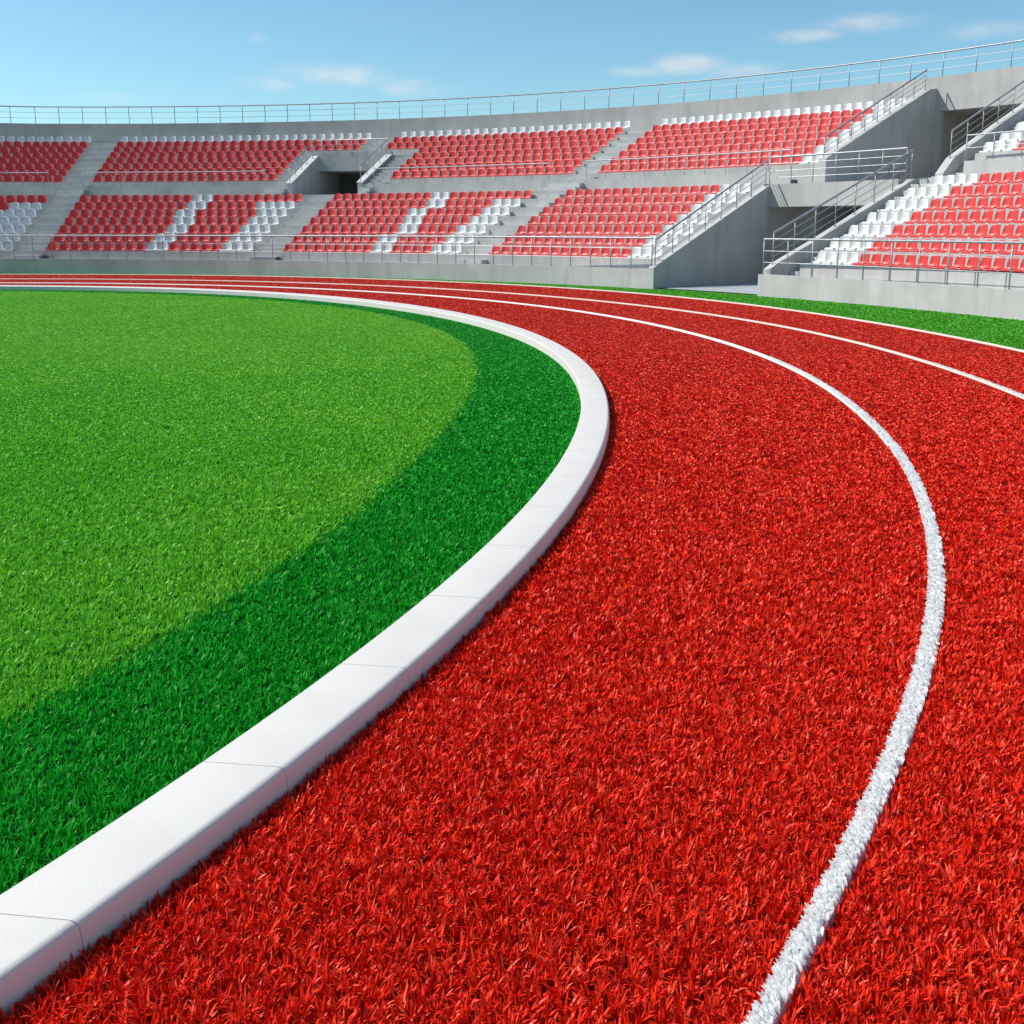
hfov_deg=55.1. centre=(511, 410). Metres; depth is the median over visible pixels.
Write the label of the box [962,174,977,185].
stadium seat
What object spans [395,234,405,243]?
stadium seat
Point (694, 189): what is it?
stadium seat
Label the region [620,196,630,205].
stadium seat
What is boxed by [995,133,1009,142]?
stadium seat
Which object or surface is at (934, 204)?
stadium seat
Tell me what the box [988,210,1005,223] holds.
stadium seat
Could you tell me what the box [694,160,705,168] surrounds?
stadium seat
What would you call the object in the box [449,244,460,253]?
stadium seat
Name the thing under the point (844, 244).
stadium seat
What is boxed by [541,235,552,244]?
stadium seat
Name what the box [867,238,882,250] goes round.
stadium seat
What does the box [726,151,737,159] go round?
stadium seat
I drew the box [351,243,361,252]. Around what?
stadium seat
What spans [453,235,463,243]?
stadium seat
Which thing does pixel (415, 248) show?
stadium seat
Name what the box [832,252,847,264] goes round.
stadium seat
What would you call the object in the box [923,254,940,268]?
stadium seat
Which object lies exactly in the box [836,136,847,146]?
stadium seat
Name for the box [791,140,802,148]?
stadium seat
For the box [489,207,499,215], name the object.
stadium seat
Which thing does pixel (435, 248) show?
stadium seat
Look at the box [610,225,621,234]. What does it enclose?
stadium seat
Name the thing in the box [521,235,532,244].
stadium seat
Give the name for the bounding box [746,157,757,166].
stadium seat
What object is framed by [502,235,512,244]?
stadium seat
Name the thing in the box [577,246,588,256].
stadium seat
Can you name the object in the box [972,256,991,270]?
stadium seat
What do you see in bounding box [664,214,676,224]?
stadium seat
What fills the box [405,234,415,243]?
stadium seat
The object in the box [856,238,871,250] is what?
stadium seat
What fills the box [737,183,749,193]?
stadium seat
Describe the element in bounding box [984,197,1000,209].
stadium seat
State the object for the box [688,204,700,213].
stadium seat
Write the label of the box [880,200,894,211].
stadium seat
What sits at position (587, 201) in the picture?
stadium seat
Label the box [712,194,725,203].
stadium seat
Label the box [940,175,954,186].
stadium seat
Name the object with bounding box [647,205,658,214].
stadium seat
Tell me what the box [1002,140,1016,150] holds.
stadium seat
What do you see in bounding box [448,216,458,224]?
stadium seat
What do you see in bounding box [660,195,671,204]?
stadium seat
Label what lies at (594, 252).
stadium seat
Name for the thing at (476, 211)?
stadium seat
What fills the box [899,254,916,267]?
stadium seat
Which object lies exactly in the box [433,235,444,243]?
stadium seat
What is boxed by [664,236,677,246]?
stadium seat
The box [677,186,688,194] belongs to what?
stadium seat
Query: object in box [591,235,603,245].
stadium seat
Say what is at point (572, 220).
stadium seat
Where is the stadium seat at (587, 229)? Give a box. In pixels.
[580,225,591,234]
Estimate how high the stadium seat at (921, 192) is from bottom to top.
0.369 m
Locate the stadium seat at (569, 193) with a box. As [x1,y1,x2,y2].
[563,189,573,197]
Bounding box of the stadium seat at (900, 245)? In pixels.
[890,239,905,251]
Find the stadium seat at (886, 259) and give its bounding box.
[876,253,892,266]
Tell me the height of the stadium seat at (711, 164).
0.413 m
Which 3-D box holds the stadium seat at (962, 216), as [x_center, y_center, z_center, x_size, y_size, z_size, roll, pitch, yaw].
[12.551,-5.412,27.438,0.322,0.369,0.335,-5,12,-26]
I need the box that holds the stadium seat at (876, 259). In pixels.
[865,253,881,265]
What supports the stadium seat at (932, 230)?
on the grandstand at (992, 295)
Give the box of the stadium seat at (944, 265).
[935,255,952,268]
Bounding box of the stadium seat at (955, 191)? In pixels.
[945,186,960,197]
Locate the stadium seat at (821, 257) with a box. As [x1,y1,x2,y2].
[811,251,825,263]
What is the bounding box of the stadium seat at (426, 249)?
[420,244,430,253]
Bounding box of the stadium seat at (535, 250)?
[527,245,538,254]
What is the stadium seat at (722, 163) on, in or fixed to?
on the grandstand at (727, 247)
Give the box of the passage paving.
[659,282,757,293]
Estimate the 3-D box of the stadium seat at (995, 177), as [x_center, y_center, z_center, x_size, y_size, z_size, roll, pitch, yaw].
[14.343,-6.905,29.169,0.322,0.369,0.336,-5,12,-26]
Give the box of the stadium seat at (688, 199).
[681,195,692,204]
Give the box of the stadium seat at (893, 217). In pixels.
[883,212,898,223]
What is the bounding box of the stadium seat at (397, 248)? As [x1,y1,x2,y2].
[390,244,401,252]
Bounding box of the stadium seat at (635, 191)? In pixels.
[628,187,639,196]
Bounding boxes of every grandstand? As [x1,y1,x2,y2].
[0,76,943,288]
[757,103,1023,319]
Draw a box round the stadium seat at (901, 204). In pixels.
[891,200,905,210]
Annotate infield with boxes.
[0,291,475,706]
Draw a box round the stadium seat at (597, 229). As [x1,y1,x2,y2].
[590,225,601,234]
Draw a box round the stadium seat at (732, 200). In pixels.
[723,193,735,203]
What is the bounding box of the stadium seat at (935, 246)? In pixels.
[924,239,941,252]
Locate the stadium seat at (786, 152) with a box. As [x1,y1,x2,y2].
[782,148,790,155]
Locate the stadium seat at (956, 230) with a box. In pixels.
[945,225,962,237]
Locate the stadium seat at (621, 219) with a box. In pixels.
[613,215,625,224]
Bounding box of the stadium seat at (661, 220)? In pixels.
[653,215,665,224]
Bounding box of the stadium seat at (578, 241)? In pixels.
[571,235,582,245]
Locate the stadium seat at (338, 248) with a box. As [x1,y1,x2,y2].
[331,243,342,251]
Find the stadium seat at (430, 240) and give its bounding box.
[424,234,434,243]
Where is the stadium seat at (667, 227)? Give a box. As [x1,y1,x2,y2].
[659,225,671,235]
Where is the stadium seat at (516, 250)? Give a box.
[508,245,519,254]
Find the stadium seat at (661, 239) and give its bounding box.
[654,236,666,246]
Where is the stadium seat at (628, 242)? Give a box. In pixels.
[622,236,634,245]
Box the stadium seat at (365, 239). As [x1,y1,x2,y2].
[357,234,367,242]
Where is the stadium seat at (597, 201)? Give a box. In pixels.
[590,197,601,205]
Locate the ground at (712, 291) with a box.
[667,289,756,294]
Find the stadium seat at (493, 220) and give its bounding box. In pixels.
[486,216,497,224]
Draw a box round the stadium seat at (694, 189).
[686,185,698,194]
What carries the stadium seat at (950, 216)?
on the grandstand at (992, 295)
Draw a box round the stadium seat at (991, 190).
[981,184,996,196]
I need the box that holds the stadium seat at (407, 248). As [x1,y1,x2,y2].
[401,244,411,252]
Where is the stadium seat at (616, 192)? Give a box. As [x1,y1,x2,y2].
[609,188,620,196]
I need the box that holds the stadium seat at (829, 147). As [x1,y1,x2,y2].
[826,145,835,152]
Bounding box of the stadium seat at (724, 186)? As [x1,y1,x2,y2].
[717,184,728,193]
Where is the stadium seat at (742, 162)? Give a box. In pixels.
[735,158,746,166]
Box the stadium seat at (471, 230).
[464,225,475,234]
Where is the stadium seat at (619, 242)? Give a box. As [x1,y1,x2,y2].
[612,235,624,245]
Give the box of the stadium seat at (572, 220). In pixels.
[565,216,576,224]
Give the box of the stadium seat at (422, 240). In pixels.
[414,234,425,243]
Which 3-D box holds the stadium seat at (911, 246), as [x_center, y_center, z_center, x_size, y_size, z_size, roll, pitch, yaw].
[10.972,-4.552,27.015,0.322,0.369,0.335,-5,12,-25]
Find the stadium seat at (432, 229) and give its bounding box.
[425,225,436,234]
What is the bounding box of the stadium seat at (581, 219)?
[574,215,585,224]
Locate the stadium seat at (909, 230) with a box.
[898,225,914,237]
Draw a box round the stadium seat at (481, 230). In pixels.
[474,225,485,234]
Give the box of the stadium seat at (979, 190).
[969,185,984,196]
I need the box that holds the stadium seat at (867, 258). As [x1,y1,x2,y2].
[854,254,869,265]
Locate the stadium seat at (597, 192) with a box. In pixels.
[591,188,601,197]
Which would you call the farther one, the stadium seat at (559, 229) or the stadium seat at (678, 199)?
the stadium seat at (559, 229)
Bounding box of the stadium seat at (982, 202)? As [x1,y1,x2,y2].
[972,197,987,209]
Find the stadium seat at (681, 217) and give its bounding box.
[674,214,686,224]
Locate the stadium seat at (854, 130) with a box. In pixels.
[848,128,860,137]
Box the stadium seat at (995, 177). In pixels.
[985,172,1001,184]
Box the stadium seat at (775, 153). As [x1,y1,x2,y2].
[768,148,779,157]
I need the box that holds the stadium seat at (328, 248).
[321,243,332,251]
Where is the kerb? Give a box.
[0,285,608,1016]
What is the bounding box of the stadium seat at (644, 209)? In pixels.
[637,205,648,214]
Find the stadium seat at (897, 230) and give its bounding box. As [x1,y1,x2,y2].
[887,225,902,236]
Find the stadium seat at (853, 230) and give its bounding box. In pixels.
[843,225,857,236]
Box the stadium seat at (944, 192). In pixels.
[934,186,948,197]
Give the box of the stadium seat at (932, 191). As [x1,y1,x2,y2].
[923,187,937,198]
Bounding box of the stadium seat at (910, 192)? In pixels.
[901,188,914,198]
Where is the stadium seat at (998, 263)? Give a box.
[985,256,1005,271]
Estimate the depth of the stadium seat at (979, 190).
28.81 m
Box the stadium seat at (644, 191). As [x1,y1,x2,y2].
[638,187,648,195]
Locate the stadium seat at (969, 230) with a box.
[957,225,974,237]
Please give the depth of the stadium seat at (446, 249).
40.19 m
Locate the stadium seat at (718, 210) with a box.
[709,204,722,213]
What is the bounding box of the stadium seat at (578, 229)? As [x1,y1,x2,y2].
[571,225,582,234]
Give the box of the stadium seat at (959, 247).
[950,239,965,252]
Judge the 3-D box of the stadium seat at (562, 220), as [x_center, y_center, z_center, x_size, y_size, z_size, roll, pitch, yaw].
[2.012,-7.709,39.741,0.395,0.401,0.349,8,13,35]
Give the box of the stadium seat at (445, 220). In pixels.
[439,216,449,224]
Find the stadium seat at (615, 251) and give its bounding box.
[607,246,619,256]
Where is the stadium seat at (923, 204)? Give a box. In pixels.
[913,199,928,210]
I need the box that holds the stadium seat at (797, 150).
[793,147,801,154]
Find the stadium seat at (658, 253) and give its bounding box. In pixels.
[649,247,662,258]
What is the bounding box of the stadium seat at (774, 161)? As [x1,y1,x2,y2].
[767,158,778,165]
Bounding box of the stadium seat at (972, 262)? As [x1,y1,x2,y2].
[960,256,978,270]
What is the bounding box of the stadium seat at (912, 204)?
[902,199,917,210]
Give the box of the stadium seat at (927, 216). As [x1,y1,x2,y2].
[917,211,932,223]
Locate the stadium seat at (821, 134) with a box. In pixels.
[814,131,826,140]
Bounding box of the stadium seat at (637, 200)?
[630,196,641,205]
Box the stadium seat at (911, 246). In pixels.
[901,239,917,251]
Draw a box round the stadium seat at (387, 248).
[380,244,391,252]
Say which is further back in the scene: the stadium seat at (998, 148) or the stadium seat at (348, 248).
the stadium seat at (348, 248)
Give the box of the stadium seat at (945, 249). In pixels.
[936,239,953,252]
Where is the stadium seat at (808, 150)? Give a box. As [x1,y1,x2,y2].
[801,146,812,154]
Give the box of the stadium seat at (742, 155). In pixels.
[737,150,747,159]
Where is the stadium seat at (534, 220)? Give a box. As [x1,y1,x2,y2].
[527,216,537,224]
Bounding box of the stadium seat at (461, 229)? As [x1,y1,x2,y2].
[454,225,465,234]
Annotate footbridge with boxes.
[769,179,904,207]
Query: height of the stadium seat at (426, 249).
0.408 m
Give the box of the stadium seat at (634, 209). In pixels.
[627,205,638,214]
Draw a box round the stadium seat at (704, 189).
[696,185,708,194]
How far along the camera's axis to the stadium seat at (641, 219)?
37.45 m
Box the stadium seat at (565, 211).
[558,206,569,215]
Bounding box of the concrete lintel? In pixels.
[940,66,1023,116]
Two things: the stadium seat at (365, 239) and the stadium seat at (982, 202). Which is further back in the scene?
the stadium seat at (365, 239)
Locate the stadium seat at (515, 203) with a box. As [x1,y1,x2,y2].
[509,199,519,207]
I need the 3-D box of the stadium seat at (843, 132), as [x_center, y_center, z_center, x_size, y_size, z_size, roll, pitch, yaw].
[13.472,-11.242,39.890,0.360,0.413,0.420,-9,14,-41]
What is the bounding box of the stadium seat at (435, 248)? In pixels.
[430,244,440,253]
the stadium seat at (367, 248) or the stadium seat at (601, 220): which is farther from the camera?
the stadium seat at (367, 248)
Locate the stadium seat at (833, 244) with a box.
[825,238,839,249]
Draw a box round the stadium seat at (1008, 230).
[995,224,1013,238]
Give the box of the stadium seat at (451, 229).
[445,225,455,234]
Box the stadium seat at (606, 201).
[600,197,610,205]
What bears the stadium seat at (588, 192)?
on the grandstand at (727, 247)
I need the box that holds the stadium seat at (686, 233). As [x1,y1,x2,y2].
[680,225,692,235]
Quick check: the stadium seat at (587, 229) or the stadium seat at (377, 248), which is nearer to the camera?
the stadium seat at (587, 229)
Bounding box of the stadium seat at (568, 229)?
[561,225,572,234]
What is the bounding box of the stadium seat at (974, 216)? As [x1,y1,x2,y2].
[963,210,980,223]
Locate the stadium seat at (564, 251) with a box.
[557,246,568,255]
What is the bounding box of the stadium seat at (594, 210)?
[587,206,598,215]
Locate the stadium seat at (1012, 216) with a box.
[1001,210,1018,222]
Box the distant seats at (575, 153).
[0,98,1023,272]
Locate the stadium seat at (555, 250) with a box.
[547,246,558,255]
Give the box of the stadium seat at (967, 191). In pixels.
[957,185,972,197]
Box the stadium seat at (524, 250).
[517,245,528,254]
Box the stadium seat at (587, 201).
[580,197,591,206]
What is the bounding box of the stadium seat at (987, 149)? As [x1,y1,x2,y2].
[979,142,993,152]
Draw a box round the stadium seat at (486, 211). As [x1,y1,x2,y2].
[480,207,489,215]
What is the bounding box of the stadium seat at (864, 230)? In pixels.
[854,225,868,236]
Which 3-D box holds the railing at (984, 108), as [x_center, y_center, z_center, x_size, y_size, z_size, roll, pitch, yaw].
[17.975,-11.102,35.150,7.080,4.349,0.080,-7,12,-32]
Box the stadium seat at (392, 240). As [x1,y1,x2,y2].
[386,234,396,243]
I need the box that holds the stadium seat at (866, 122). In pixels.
[861,121,871,129]
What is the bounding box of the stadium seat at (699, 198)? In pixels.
[691,194,703,204]
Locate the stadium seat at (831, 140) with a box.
[825,137,836,146]
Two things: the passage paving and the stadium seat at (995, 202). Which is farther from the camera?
the passage paving
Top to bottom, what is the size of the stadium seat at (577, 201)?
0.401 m
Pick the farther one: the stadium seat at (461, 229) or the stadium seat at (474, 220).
the stadium seat at (474, 220)
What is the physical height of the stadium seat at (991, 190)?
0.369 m
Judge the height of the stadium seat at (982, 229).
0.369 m
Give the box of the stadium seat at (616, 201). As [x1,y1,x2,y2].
[610,197,620,205]
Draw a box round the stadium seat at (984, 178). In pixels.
[974,173,989,184]
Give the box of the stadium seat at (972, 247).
[961,239,979,253]
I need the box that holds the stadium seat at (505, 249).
[498,245,509,254]
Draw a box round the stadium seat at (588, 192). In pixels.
[581,189,591,197]
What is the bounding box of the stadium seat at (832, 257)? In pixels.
[822,253,836,263]
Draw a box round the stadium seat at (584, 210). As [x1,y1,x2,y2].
[578,206,588,215]
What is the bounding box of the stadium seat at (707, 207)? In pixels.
[698,204,711,213]
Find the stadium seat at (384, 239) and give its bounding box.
[376,234,386,243]
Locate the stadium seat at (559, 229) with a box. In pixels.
[552,225,563,234]
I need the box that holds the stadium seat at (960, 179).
[951,174,965,185]
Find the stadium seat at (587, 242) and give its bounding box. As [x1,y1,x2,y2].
[581,235,592,245]
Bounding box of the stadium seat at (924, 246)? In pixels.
[913,239,929,251]
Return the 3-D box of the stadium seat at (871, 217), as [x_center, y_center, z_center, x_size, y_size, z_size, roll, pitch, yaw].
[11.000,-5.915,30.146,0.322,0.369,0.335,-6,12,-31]
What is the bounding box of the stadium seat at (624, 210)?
[617,205,628,214]
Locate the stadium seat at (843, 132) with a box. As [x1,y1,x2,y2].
[837,129,848,138]
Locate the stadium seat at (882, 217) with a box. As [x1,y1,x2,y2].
[873,212,886,223]
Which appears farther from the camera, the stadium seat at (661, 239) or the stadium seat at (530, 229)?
the stadium seat at (530, 229)
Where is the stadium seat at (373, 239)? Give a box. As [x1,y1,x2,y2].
[367,234,377,242]
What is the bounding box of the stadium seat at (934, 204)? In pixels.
[925,199,939,210]
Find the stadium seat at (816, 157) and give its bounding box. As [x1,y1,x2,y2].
[810,153,822,163]
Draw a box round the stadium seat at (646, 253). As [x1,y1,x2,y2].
[638,247,651,257]
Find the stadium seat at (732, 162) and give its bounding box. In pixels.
[726,158,736,167]
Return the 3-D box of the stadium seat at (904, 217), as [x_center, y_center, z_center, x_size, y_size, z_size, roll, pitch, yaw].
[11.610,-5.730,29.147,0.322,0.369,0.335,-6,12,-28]
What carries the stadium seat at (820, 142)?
on the grandstand at (727, 247)
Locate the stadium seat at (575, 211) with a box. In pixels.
[568,206,578,215]
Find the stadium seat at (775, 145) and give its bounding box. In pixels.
[769,141,780,149]
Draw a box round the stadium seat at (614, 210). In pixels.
[607,206,618,214]
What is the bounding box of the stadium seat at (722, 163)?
[715,159,726,167]
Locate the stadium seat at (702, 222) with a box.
[695,214,707,224]
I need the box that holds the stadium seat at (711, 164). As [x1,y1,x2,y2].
[705,159,715,168]
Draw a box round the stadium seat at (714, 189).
[707,185,718,194]
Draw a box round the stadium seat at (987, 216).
[976,210,992,223]
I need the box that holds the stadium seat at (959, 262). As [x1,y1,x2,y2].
[949,255,965,269]
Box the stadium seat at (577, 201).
[571,197,581,206]
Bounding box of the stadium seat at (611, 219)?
[604,215,615,224]
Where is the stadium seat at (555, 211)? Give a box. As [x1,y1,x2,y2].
[549,207,559,215]
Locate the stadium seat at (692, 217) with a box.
[684,214,697,224]
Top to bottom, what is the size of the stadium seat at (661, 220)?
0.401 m
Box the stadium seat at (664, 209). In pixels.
[657,205,669,214]
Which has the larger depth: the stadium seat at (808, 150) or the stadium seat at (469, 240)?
the stadium seat at (469, 240)
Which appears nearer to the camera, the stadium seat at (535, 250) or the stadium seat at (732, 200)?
the stadium seat at (732, 200)
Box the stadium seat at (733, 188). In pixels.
[727,184,739,193]
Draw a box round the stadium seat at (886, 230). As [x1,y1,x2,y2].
[876,225,891,236]
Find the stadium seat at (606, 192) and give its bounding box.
[600,188,610,196]
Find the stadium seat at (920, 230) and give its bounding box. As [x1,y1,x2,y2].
[910,225,925,237]
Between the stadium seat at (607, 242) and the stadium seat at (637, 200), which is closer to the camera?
the stadium seat at (607, 242)
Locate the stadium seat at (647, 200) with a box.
[640,196,651,205]
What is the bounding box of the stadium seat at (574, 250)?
[567,246,578,255]
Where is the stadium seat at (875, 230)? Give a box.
[865,225,879,236]
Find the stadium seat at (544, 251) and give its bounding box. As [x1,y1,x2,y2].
[537,245,548,255]
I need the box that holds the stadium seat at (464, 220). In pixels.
[458,216,468,224]
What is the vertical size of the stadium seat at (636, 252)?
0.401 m
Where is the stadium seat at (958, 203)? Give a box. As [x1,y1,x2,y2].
[948,198,963,209]
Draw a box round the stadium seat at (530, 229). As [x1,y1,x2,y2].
[524,225,534,234]
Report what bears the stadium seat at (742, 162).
on the grandstand at (727, 247)
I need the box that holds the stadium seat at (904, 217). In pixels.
[894,212,909,223]
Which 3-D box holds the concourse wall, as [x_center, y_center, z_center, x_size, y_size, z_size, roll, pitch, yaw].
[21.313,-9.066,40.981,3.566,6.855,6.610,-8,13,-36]
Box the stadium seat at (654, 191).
[647,187,658,195]
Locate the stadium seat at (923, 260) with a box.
[911,254,927,267]
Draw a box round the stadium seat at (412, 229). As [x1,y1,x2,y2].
[406,225,416,233]
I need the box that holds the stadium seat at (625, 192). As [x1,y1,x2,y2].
[619,188,629,196]
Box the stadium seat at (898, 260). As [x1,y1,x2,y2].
[887,253,904,266]
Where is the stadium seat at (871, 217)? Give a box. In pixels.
[862,212,876,223]
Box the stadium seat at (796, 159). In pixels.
[788,157,800,164]
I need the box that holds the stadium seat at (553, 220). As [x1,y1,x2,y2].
[546,216,556,224]
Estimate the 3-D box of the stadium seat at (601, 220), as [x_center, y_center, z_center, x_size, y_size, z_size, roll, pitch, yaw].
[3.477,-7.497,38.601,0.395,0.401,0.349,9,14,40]
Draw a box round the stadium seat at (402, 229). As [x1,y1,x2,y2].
[396,225,406,233]
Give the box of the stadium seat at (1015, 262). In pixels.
[999,257,1018,272]
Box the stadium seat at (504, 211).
[498,207,508,215]
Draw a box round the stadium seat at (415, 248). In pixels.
[410,244,421,252]
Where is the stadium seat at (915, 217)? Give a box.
[905,212,920,223]
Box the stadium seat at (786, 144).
[780,141,791,149]
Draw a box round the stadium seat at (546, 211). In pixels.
[539,207,550,215]
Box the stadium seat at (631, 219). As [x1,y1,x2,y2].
[623,215,635,224]
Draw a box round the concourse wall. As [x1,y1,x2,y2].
[940,113,1004,165]
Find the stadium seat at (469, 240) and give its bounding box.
[462,235,473,243]
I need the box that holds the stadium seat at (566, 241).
[561,235,572,244]
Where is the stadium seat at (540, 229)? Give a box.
[533,225,544,234]
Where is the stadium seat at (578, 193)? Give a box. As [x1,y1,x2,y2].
[572,189,582,197]
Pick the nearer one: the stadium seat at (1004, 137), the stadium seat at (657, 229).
the stadium seat at (1004, 137)
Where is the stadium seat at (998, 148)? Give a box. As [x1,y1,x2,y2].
[990,141,1004,151]
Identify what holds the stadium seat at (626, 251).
on the grandstand at (727, 247)
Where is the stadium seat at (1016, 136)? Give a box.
[1007,131,1021,141]
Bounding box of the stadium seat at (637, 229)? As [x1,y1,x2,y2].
[629,225,641,234]
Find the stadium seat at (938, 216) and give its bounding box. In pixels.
[928,211,943,223]
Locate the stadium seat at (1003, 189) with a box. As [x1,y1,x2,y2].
[993,184,1009,196]
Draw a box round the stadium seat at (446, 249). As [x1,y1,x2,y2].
[439,244,450,253]
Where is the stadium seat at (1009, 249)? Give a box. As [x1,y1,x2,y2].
[999,240,1018,254]
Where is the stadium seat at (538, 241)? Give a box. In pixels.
[532,235,542,244]
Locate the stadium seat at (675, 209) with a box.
[667,204,679,214]
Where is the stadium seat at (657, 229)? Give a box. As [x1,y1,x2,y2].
[649,225,661,235]
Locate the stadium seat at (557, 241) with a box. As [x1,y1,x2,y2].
[552,235,562,244]
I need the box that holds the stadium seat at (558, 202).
[551,198,562,206]
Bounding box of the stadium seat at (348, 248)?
[341,243,351,252]
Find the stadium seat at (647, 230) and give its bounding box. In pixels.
[639,225,651,235]
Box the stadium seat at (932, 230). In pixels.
[921,225,937,237]
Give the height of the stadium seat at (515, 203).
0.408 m
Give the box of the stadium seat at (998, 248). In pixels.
[986,240,1005,253]
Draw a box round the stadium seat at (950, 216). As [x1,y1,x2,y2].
[940,211,955,223]
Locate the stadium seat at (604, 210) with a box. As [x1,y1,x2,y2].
[597,206,608,214]
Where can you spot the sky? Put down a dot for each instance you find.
(53, 52)
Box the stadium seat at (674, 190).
[667,186,678,195]
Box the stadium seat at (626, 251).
[617,247,630,257]
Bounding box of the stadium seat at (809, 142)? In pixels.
[802,139,813,148]
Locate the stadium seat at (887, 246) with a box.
[879,239,894,251]
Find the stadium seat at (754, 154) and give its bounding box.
[748,150,758,158]
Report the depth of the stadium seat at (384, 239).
42.58 m
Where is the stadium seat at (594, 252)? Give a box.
[587,246,599,256]
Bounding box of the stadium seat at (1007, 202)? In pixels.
[996,196,1013,209]
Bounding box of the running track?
[0,275,1023,1023]
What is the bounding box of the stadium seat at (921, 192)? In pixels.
[912,187,926,198]
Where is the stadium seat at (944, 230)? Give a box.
[933,225,949,237]
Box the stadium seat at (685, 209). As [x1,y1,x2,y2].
[677,204,689,214]
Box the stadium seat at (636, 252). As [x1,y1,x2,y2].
[628,247,640,257]
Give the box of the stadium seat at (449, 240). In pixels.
[443,235,453,243]
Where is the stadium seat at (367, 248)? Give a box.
[361,244,371,252]
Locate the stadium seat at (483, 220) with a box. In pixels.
[477,216,487,224]
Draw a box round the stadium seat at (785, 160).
[777,155,789,164]
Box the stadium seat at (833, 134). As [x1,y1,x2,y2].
[825,130,837,139]
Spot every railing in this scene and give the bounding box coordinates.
[0,39,1023,123]
[0,172,48,186]
[0,235,652,268]
[82,171,265,186]
[289,138,388,181]
[374,163,548,183]
[586,149,791,178]
[655,160,766,264]
[762,238,1023,288]
[768,147,907,184]
[771,149,913,264]
[823,69,926,157]
[950,80,1023,157]
[965,130,1023,160]
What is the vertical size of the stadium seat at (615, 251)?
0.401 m
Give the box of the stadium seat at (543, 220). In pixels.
[536,216,547,224]
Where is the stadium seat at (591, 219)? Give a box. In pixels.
[584,215,595,224]
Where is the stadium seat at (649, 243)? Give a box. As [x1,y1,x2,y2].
[643,236,655,246]
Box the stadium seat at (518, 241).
[511,235,522,244]
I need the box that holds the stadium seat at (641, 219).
[633,215,645,224]
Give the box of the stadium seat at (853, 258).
[843,252,858,264]
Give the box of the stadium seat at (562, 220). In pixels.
[555,216,566,224]
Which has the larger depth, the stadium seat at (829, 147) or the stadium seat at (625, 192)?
the stadium seat at (625, 192)
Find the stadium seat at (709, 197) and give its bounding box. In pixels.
[702,194,714,203]
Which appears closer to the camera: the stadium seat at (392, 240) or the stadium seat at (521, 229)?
the stadium seat at (521, 229)
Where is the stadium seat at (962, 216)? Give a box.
[951,211,967,223]
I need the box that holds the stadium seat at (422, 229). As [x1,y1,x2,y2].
[415,225,426,233]
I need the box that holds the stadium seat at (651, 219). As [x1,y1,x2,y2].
[643,215,655,224]
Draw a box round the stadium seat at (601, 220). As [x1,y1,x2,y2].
[594,215,605,224]
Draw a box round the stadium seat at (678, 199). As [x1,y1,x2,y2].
[670,195,682,204]
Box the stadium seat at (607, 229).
[600,225,611,234]
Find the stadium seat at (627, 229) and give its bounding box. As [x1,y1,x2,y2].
[619,225,631,234]
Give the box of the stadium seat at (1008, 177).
[997,172,1013,183]
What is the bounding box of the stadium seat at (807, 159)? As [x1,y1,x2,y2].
[799,156,811,163]
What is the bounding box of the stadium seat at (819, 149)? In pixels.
[815,145,824,153]
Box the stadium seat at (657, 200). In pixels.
[650,196,661,204]
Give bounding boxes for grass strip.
[1,290,580,882]
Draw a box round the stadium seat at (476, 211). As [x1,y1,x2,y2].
[470,208,480,216]
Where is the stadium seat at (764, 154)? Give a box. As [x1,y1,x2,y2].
[758,149,768,158]
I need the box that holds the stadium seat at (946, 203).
[936,198,951,210]
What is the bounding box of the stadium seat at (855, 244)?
[846,238,860,250]
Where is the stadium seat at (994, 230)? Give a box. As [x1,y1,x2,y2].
[982,224,1000,237]
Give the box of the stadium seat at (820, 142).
[813,138,823,147]
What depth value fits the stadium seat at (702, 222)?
35.52 m
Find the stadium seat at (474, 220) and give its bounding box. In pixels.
[467,216,477,224]
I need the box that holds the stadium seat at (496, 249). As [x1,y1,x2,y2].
[488,245,499,254]
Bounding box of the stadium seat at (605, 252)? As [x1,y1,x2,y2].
[597,246,609,256]
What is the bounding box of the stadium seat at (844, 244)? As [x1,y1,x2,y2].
[835,238,849,249]
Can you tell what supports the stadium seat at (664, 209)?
on the grandstand at (727, 247)
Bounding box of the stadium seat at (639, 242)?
[632,236,645,246]
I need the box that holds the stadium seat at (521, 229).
[514,225,525,234]
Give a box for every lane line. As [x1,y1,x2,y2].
[0,274,1023,351]
[0,278,1023,398]
[0,282,946,1023]
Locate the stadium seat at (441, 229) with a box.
[435,225,445,234]
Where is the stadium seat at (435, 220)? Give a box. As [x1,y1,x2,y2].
[429,217,439,224]
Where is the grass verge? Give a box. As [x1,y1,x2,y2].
[4,273,1022,348]
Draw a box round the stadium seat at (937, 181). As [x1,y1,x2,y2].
[929,175,942,186]
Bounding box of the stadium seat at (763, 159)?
[756,156,768,165]
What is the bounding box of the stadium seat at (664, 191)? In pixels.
[657,186,668,195]
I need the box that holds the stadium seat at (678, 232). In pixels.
[670,225,682,235]
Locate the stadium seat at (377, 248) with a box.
[370,244,380,252]
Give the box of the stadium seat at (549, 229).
[543,225,553,234]
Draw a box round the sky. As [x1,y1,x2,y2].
[0,0,1023,123]
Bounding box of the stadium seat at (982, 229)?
[970,224,987,237]
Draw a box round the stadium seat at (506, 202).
[500,199,510,207]
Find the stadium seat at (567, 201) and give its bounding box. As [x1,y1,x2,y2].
[561,198,571,206]
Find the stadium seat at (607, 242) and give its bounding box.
[601,235,613,245]
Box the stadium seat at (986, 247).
[974,240,991,253]
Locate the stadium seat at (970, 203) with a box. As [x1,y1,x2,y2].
[960,197,975,209]
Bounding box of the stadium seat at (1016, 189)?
[1005,183,1021,195]

